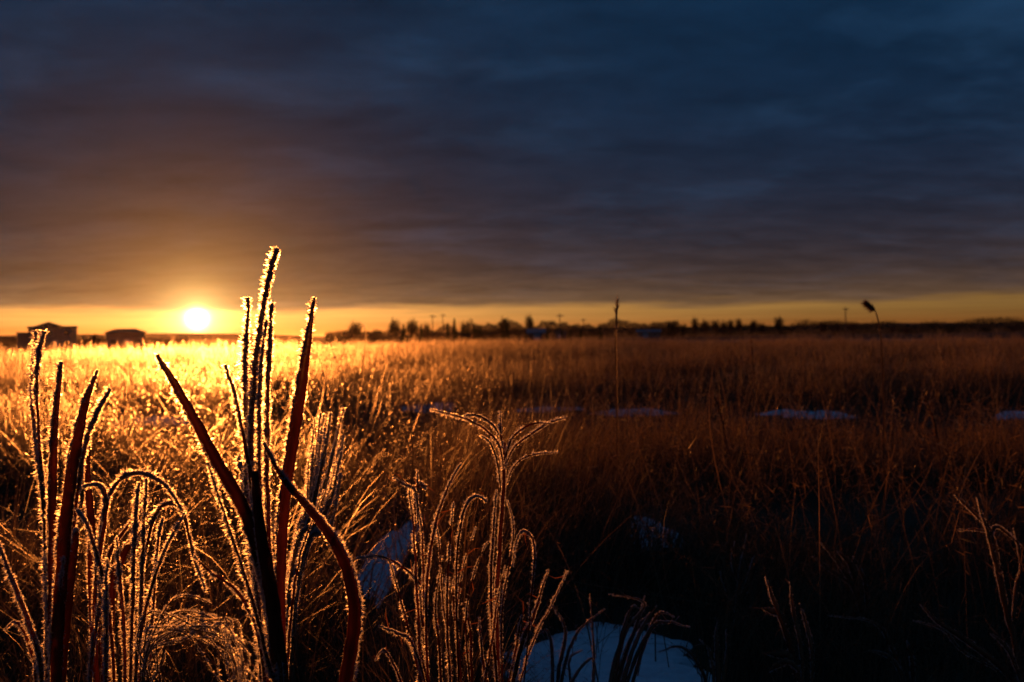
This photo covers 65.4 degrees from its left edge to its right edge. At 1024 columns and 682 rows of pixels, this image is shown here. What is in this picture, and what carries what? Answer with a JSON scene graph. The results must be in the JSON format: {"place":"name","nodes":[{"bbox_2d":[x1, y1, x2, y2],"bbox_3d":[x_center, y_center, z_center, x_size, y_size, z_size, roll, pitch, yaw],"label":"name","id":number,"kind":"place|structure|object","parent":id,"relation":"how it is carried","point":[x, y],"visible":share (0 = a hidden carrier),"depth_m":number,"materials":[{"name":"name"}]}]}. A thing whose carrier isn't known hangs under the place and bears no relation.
{"place":"outdoors","nodes":[
{"label":"outdoors","id":0,"kind":"place"},
{"bbox_2d":[0,333,302,341],"bbox_3d":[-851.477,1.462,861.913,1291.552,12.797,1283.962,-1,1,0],"label":"hills","id":1,"kind":"structure","parent":0,"point":[183,336],"depth_m":995.86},
{"bbox_2d":[0,339,1007,354],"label":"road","id":2,"kind":"structure","parent":0,"point":[448,344],"depth_m":64.94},
{"bbox_2d":[0,327,1023,681],"bbox_3d":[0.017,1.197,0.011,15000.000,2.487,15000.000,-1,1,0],"label":"ground","id":3,"kind":"structure","parent":0,"point":[908,519],"depth_m":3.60,"materials":[{"name":"brown plant"}]},
{"bbox_2d":[0,335,16,346],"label":"treeline","id":4,"kind":"object","parent":3,"relation":"on","point":[11,339],"visible":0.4,"depth_m":264.73,"materials":[{"name":"brown plant"}]},
{"bbox_2d":[16,322,77,350],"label":"farmhouse","id":5,"kind":"object","parent":3,"relation":"on","point":[57,334],"visible":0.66,"depth_m":174.99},
{"bbox_2d":[47,330,52,335],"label":"window","id":6,"kind":"structure","parent":5,"relation":"in","point":[50,333],"depth_m":174.74,"materials":[{"name":"brown glass"}]},
{"bbox_2d":[53,340,57,349],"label":"door","id":7,"kind":"structure","parent":5,"relation":"in","point":[55,342],"depth_m":175.17,"materials":[{"name":"orange"}]},
{"bbox_2d":[63,330,69,335],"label":"window","id":8,"kind":"structure","parent":5,"relation":"in","point":[65,332],"depth_m":176.24,"materials":[{"name":"brown glass"}]},
{"bbox_2d":[63,340,70,345],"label":"window","id":9,"kind":"structure","parent":5,"relation":"in","point":[67,342],"depth_m":176.24,"materials":[{"name":"orange glass"}]},
{"bbox_2d":[0,329,111,681],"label":"reed clump","id":10,"kind":"object","parent":3,"relation":"on","point":[57,579],"visible":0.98,"depth_m":0.93,"materials":[{"name":"brown plant"}]},
{"bbox_2d":[77,333,96,348],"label":"bush","id":11,"kind":"object","parent":3,"relation":"on","point":[84,341],"visible":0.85,"depth_m":184.84,"materials":[{"name":"brown plant"}]},
{"bbox_2d":[86,334,103,347],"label":"bush","id":12,"kind":"object","parent":3,"relation":"on","point":[94,338],"visible":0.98,"depth_m":184.56,"materials":[{"name":"brown plant"}]},
{"bbox_2d":[104,329,146,348],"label":"farmhouse","id":13,"kind":"object","parent":3,"relation":"on","point":[122,337],"visible":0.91,"depth_m":178.10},
{"bbox_2d":[109,339,117,344],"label":"window","id":14,"kind":"structure","parent":13,"relation":"in","point":[112,341],"depth_m":176.88,"materials":[{"name":"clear glass"}]},
{"bbox_2d":[124,339,128,348],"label":"door","id":15,"kind":"structure","parent":13,"relation":"in","point":[125,340],"depth_m":178.01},
{"bbox_2d":[133,339,141,343],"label":"window","id":16,"kind":"structure","parent":13,"relation":"in","point":[139,341],"depth_m":179.01,"materials":[{"name":"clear glass"}]},
{"bbox_2d":[77,336,188,345],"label":"treeline","id":17,"kind":"object","parent":3,"relation":"on","point":[155,340],"visible":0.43,"depth_m":273.01,"materials":[{"name":"brown plant"}]},
{"bbox_2d":[73,465,209,681],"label":"grass tussock","id":18,"kind":"object","parent":3,"relation":"on","point":[105,588],"depth_m":0.93,"materials":[{"name":"brown plant"}]},
{"bbox_2d":[109,416,188,426],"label":"snow","id":19,"kind":"structure","parent":3,"relation":"on","point":[159,422],"depth_m":7.44,"materials":[{"name":"white snow"}]},
{"bbox_2d":[127,592,258,681],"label":"grass tuft","id":20,"kind":"object","parent":3,"relation":"on","point":[190,622],"visible":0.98,"depth_m":0.83,"materials":[{"name":"brown plant"}]},
{"bbox_2d":[154,246,365,681],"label":"reed clump","id":21,"kind":"object","parent":3,"relation":"on","point":[265,591],"visible":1,"depth_m":0.84,"materials":[{"name":"brown plant"}]},
{"bbox_2d":[285,405,346,681],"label":"grass tussock","id":22,"kind":"object","parent":3,"relation":"on","point":[316,453],"depth_m":1.33,"materials":[{"name":"brown plant"}]},
{"bbox_2d":[316,351,334,500],"bbox_3d":[-0.842,0.412,3.604,0.085,0.750,0.019,-1,1,0],"label":"grass stalk","id":23,"kind":"object","parent":3,"relation":"on","point":[329,399],"depth_m":3.60,"materials":[{"name":"brown plant"}]},
{"bbox_2d":[328,339,354,486],"bbox_3d":[-0.860,0.386,4.005,0.129,0.802,0.022,-1,1,0],"label":"grass stalk","id":24,"kind":"object","parent":3,"relation":"on","point":[348,399],"depth_m":4.00,"materials":[{"name":"brown plant"}]},
{"bbox_2d":[342,329,352,344],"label":"bush","id":25,"kind":"object","parent":3,"relation":"on","point":[347,337],"visible":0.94,"depth_m":189.98,"materials":[{"name":"brown plant"}]},
{"bbox_2d":[347,321,362,343],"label":"bare tree","id":26,"kind":"object","parent":3,"relation":"on","point":[355,330],"visible":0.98,"depth_m":214.56,"materials":[{"name":"brown plant"}]},
{"bbox_2d":[355,326,365,483],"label":"grass stalk","id":27,"kind":"object","parent":3,"relation":"on","point":[358,397],"depth_m":4.00,"materials":[{"name":"brown plant"}]},
{"bbox_2d":[370,329,381,342],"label":"bush","id":28,"kind":"object","parent":3,"relation":"on","point":[375,334],"visible":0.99,"depth_m":189.72,"materials":[{"name":"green plant"}]},
{"bbox_2d":[378,350,381,468],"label":"grass stalk","id":29,"kind":"object","parent":3,"relation":"on","point":[379,406],"depth_m":4.50,"materials":[{"name":"brown plant"}]},
{"bbox_2d":[386,354,389,467],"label":"grass stalk","id":30,"kind":"object","parent":3,"relation":"on","point":[387,406],"depth_m":4.50,"materials":[{"name":"brown plant"}]},
{"bbox_2d":[357,516,422,607],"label":"snow","id":31,"kind":"structure","parent":3,"relation":"on","point":[388,539],"depth_m":2.66,"materials":[{"name":"white snow"}]},
{"bbox_2d":[370,388,414,524],"bbox_3d":[-0.448,0.468,3.004,0.168,0.588,0.020,-1,1,0],"label":"grass stalk","id":32,"kind":"object","parent":3,"relation":"on","point":[405,412],"depth_m":3.00,"materials":[{"name":"brown plant"}]},
{"bbox_2d":[388,317,400,341],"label":"bare tree","id":33,"kind":"object","parent":3,"relation":"on","point":[396,326],"visible":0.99,"depth_m":219.62,"materials":[{"name":"brown plant"}]},
{"bbox_2d":[324,324,475,341],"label":"treeline","id":34,"kind":"object","parent":3,"relation":"on","point":[339,334],"visible":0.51,"depth_m":303.87,"materials":[{"name":"brown plant"}]},
{"bbox_2d":[400,324,406,342],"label":"conifer tree","id":35,"kind":"object","parent":3,"relation":"on","point":[403,337],"visible":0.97,"depth_m":199.83,"materials":[{"name":"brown plant"}]},
{"bbox_2d":[406,317,419,338],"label":"bare tree","id":36,"kind":"object","parent":3,"relation":"on","point":[411,326],"visible":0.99,"depth_m":234.60,"materials":[{"name":"brown plant"}]},
{"bbox_2d":[419,324,423,341],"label":"conifer tree","id":37,"kind":"object","parent":3,"relation":"on","point":[421,333],"visible":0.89,"depth_m":199.88,"materials":[{"name":"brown plant"}]},
{"bbox_2d":[423,322,430,338],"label":"bare tree","id":38,"kind":"object","parent":3,"relation":"on","point":[427,330],"visible":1,"depth_m":249.63,"materials":[{"name":"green plant"}]},
{"bbox_2d":[403,403,455,412],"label":"snow","id":39,"kind":"structure","parent":3,"relation":"on","point":[432,406],"depth_m":8.47,"materials":[{"name":"white snow"}]},
{"bbox_2d":[429,315,435,340],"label":"utility pole","id":40,"kind":"object","parent":3,"relation":"on","point":[432,316],"visible":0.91,"depth_m":259.83,"materials":[{"name":"brown wood"}]},
{"bbox_2d":[445,323,450,341],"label":"conifer tree","id":41,"kind":"object","parent":3,"relation":"on","point":[448,334],"visible":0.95,"depth_m":209.83,"materials":[{"name":"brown plant"}]},
{"bbox_2d":[451,318,457,340],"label":"conifer tree","id":42,"kind":"object","parent":3,"relation":"on","point":[454,332],"visible":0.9,"depth_m":204.82,"materials":[{"name":"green plant"}]},
{"bbox_2d":[356,463,568,681],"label":"grass tussock","id":43,"kind":"object","parent":3,"relation":"on","point":[419,659],"depth_m":1.01,"materials":[{"name":"brown plant"}]},
{"bbox_2d":[459,319,473,338],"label":"bush","id":44,"kind":"object","parent":3,"relation":"on","point":[466,331],"visible":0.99,"depth_m":209.56,"materials":[{"name":"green plant"}]},
{"bbox_2d":[464,359,477,444],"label":"grass stalk","id":45,"kind":"object","parent":3,"relation":"on","point":[471,388],"depth_m":5.00,"materials":[{"name":"brown plant"}]},
{"bbox_2d":[472,326,484,339],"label":"bush","id":46,"kind":"object","parent":3,"relation":"on","point":[478,331],"visible":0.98,"depth_m":219.67,"materials":[{"name":"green plant"}]},
{"bbox_2d":[484,327,500,340],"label":"bush","id":47,"kind":"object","parent":3,"relation":"on","point":[493,333],"visible":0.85,"depth_m":214.74,"materials":[{"name":"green plant"}]},
{"bbox_2d":[429,408,567,681],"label":"forked weed","id":48,"kind":"object","parent":3,"relation":"on","point":[497,652],"visible":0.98,"depth_m":1.10,"materials":[{"name":"brown plant"}]},
{"bbox_2d":[497,315,511,339],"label":"bare tree","id":49,"kind":"object","parent":3,"relation":"on","point":[501,324],"visible":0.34,"depth_m":229.75,"materials":[{"name":"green plant"}]},
{"bbox_2d":[501,318,509,340],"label":"conifer tree","id":50,"kind":"object","parent":3,"relation":"on","point":[505,331],"visible":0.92,"depth_m":214.76,"materials":[{"name":"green plant"}]},
{"bbox_2d":[501,357,517,424],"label":"grass stalk","id":51,"kind":"object","parent":3,"relation":"on","point":[503,359],"depth_m":5.00,"materials":[{"name":"brown plant"}]},
{"bbox_2d":[0,329,1023,453],"bbox_3d":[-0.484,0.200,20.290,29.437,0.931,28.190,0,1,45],"label":"meadow grass","id":52,"kind":"structure","parent":3,"relation":"on","point":[1007,360],"depth_m":10.33,"materials":[{"name":"brown plant"}]},
{"bbox_2d":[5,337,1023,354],"bbox_3d":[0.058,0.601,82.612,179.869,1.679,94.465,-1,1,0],"label":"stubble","id":53,"kind":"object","parent":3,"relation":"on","point":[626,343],"depth_m":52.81,"materials":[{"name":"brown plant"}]},
{"bbox_2d":[509,326,522,340],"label":"bush","id":54,"kind":"object","parent":3,"relation":"on","point":[517,331],"visible":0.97,"depth_m":214.86,"materials":[{"name":"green plant"}]},
{"bbox_2d":[524,314,534,331],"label":"bare tree","id":55,"kind":"object","parent":3,"relation":"on","point":[529,323],"visible":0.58,"depth_m":239.47,"materials":[{"name":"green plant"}]},
{"bbox_2d":[526,328,545,340],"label":"barn","id":56,"kind":"structure","parent":3,"relation":"on","point":[537,334],"depth_m":215.04,"materials":[{"name":"metal"}]},
{"bbox_2d":[534,334,539,340],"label":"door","id":57,"kind":"structure","parent":56,"relation":"in","point":[536,336],"depth_m":214.93,"materials":[{"name":"black"}]},
{"bbox_2d":[513,406,581,411],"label":"snow","id":58,"kind":"structure","parent":3,"relation":"on","point":[546,409],"depth_m":8.09,"materials":[{"name":"white snow"}]},
{"bbox_2d":[545,327,549,340],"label":"conifer tree","id":59,"kind":"object","parent":3,"relation":"on","point":[547,336],"visible":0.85,"depth_m":194.84,"materials":[{"name":"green plant"}]},
{"bbox_2d":[554,329,566,340],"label":"bush","id":60,"kind":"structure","parent":3,"relation":"on","point":[557,334],"depth_m":209.99,"materials":[{"name":"black plant"}]},
{"bbox_2d":[534,594,604,681],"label":"grass tuft","id":61,"kind":"object","parent":3,"relation":"on","point":[559,672],"visible":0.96,"depth_m":1.44,"materials":[{"name":"brown plant"}]},
{"bbox_2d":[466,319,678,338],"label":"treeline","id":62,"kind":"object","parent":3,"relation":"on","point":[574,328],"visible":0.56,"depth_m":294.07,"materials":[{"name":"black plant"}]},
{"bbox_2d":[597,327,602,339],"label":"conifer tree","id":63,"kind":"object","parent":3,"relation":"on","point":[600,335],"visible":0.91,"depth_m":199.89,"materials":[{"name":"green plant"}]},
{"bbox_2d":[504,622,715,681],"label":"snow","id":64,"kind":"structure","parent":3,"relation":"on","point":[680,668],"depth_m":1.86,"materials":[{"name":"white snow"}]},
{"bbox_2d":[613,293,621,602],"bbox_3d":[0.310,0.326,2.307,0.036,0.932,0.030,-1,1,-43],"label":"grass stalk","id":65,"kind":"object","parent":3,"relation":"on","point":[617,452],"depth_m":2.30,"materials":[{"name":"brown plant"}]},
{"bbox_2d":[595,408,676,415],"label":"snow","id":66,"kind":"structure","parent":3,"relation":"on","point":[638,412],"depth_m":7.82,"materials":[{"name":"snow"}]},
{"bbox_2d":[636,329,661,337],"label":"shed","id":67,"kind":"structure","parent":3,"relation":"on","point":[652,333],"depth_m":240.06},
{"bbox_2d":[608,588,689,681],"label":"grass tuft","id":68,"kind":"object","parent":3,"relation":"on","point":[619,671],"visible":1,"depth_m":1.46,"materials":[{"name":"brown plant"}]},
{"bbox_2d":[631,516,680,547],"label":"snow","id":69,"kind":"structure","parent":3,"relation":"on","point":[653,532],"depth_m":2.98,"materials":[{"name":"white snow"}]},
{"bbox_2d":[665,321,677,337],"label":"bush","id":70,"kind":"object","parent":3,"relation":"on","point":[671,329],"visible":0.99,"depth_m":224.77,"materials":[{"name":"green plant"}]},
{"bbox_2d":[674,322,688,336],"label":"bush","id":71,"kind":"object","parent":3,"relation":"on","point":[684,328],"visible":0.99,"depth_m":224.78,"materials":[{"name":"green plant"}]},
{"bbox_2d":[658,622,729,681],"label":"grass tuft","id":72,"kind":"object","parent":3,"relation":"on","point":[717,669],"visible":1,"depth_m":1.52,"materials":[{"name":"brown plant"}]},
{"bbox_2d":[690,318,698,333],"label":"bare tree","id":73,"kind":"object","parent":3,"relation":"on","point":[694,326],"visible":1,"depth_m":234.78,"materials":[{"name":"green plant"}]},
{"bbox_2d":[699,318,709,336],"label":"bare tree","id":74,"kind":"object","parent":3,"relation":"on","point":[705,326],"visible":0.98,"depth_m":239.68,"materials":[{"name":"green plant"}]},
{"bbox_2d":[710,317,719,333],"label":"bare tree","id":75,"kind":"object","parent":3,"relation":"on","point":[715,326],"visible":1,"depth_m":234.63,"materials":[{"name":"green plant"}]},
{"bbox_2d":[719,320,727,332],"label":"bare tree","id":76,"kind":"object","parent":3,"relation":"on","point":[723,328],"visible":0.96,"depth_m":244.80,"materials":[{"name":"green plant"}]},
{"bbox_2d":[711,392,736,543],"bbox_3d":[0.773,0.472,2.901,0.087,0.606,0.065,-1,1,0],"label":"grass stalk","id":77,"kind":"object","parent":3,"relation":"on","point":[718,404],"depth_m":2.90,"materials":[{"name":"brown plant"}]},
{"bbox_2d":[727,318,734,333],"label":"bare tree","id":78,"kind":"object","parent":3,"relation":"on","point":[730,327],"visible":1,"depth_m":239.79,"materials":[{"name":"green plant"}]},
{"bbox_2d":[735,318,743,332],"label":"bare tree","id":79,"kind":"object","parent":3,"relation":"on","point":[738,324],"visible":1,"depth_m":239.62,"materials":[{"name":"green plant"}]},
{"bbox_2d":[748,320,758,335],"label":"bare tree","id":80,"kind":"object","parent":3,"relation":"on","point":[753,325],"visible":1,"depth_m":234.75,"materials":[{"name":"black plant"}]},
{"bbox_2d":[748,338,762,468],"bbox_3d":[1.402,0.371,4.603,0.087,0.792,0.057,-1,1,11],"label":"grass stalk","id":81,"kind":"object","parent":3,"relation":"on","point":[752,361],"depth_m":4.60,"materials":[{"name":"brown plant"}]},
{"bbox_2d":[758,321,764,333],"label":"bare tree","id":82,"kind":"object","parent":3,"relation":"on","point":[761,326],"visible":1,"depth_m":249.59,"materials":[{"name":"black plant"}]},
{"bbox_2d":[773,316,785,332],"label":"bare tree","id":83,"kind":"object","parent":3,"relation":"on","point":[778,324],"visible":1,"depth_m":224.52,"materials":[{"name":"black plant"}]},
{"bbox_2d":[752,576,820,681],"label":"leafy stalk","id":84,"kind":"object","parent":3,"relation":"on","point":[788,656],"visible":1,"depth_m":1.38,"materials":[{"name":"brown plant"}]},
{"bbox_2d":[755,409,856,418],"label":"snow","id":85,"kind":"structure","parent":3,"relation":"on","point":[822,412],"depth_m":7.27,"materials":[{"name":"snow"}]},
{"bbox_2d":[817,321,827,333],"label":"bare tree","id":86,"kind":"object","parent":3,"relation":"on","point":[823,326],"visible":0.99,"depth_m":239.74,"materials":[{"name":"black plant"}]},
{"bbox_2d":[828,321,843,335],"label":"bush","id":87,"kind":"object","parent":3,"relation":"on","point":[836,328],"visible":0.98,"depth_m":235.01,"materials":[{"name":"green plant"}]},
{"bbox_2d":[655,316,1023,336],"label":"treeline","id":88,"kind":"object","parent":3,"relation":"on","point":[933,328],"visible":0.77,"depth_m":304.29,"materials":[{"name":"black plant"}]},
{"bbox_2d":[843,307,848,335],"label":"utility pole","id":89,"kind":"object","parent":3,"relation":"on","point":[845,309],"visible":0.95,"depth_m":229.86,"materials":[{"name":"brown wood"}]},
{"bbox_2d":[846,321,859,335],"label":"bush","id":90,"kind":"object","parent":3,"relation":"on","point":[850,325],"visible":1,"depth_m":235.08,"materials":[{"name":"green plant"}]},
{"bbox_2d":[860,298,886,531],"bbox_3d":[1.451,0.311,3.210,0.095,0.973,0.060,-1,1,-23],"label":"grass stalk","id":91,"kind":"object","parent":3,"relation":"on","point":[868,306],"depth_m":3.20,"materials":[{"name":"brown plant"}]},
{"bbox_2d":[919,388,946,555],"bbox_3d":[1.481,0.467,2.808,0.103,0.619,0.060,-1,1,0],"label":"grass stalk","id":92,"kind":"object","parent":3,"relation":"on","point":[935,430],"depth_m":2.80,"materials":[{"name":"brown plant"}]},
{"bbox_2d":[913,601,1022,681],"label":"leafy stalk","id":93,"kind":"object","parent":3,"relation":"on","point":[971,644],"visible":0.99,"depth_m":1.39,"materials":[{"name":"brown plant"}]},
{"bbox_2d":[948,494,1023,681],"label":"leafy stalk","id":94,"kind":"object","parent":3,"relation":"on","point":[988,531],"visible":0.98,"depth_m":1.52,"materials":[{"name":"brown plant"}]},
{"bbox_2d":[995,411,1023,419],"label":"snow","id":95,"kind":"structure","parent":3,"relation":"on","point":[1016,414],"depth_m":7.11,"materials":[{"name":"snow"}]},
{"bbox_2d":[0,0,1023,335],"label":"sky","id":96,"kind":"structure","parent":0,"point":[482,161],"materials":[{"name":"blue"}]},
{"bbox_2d":[400,322,1023,335],"bbox_3d":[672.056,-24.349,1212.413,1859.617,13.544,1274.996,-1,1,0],"label":"hills","id":97,"kind":"structure","parent":0,"point":[910,324],"depth_m":1268.81,"materials":[{"name":"black"}]}
]}

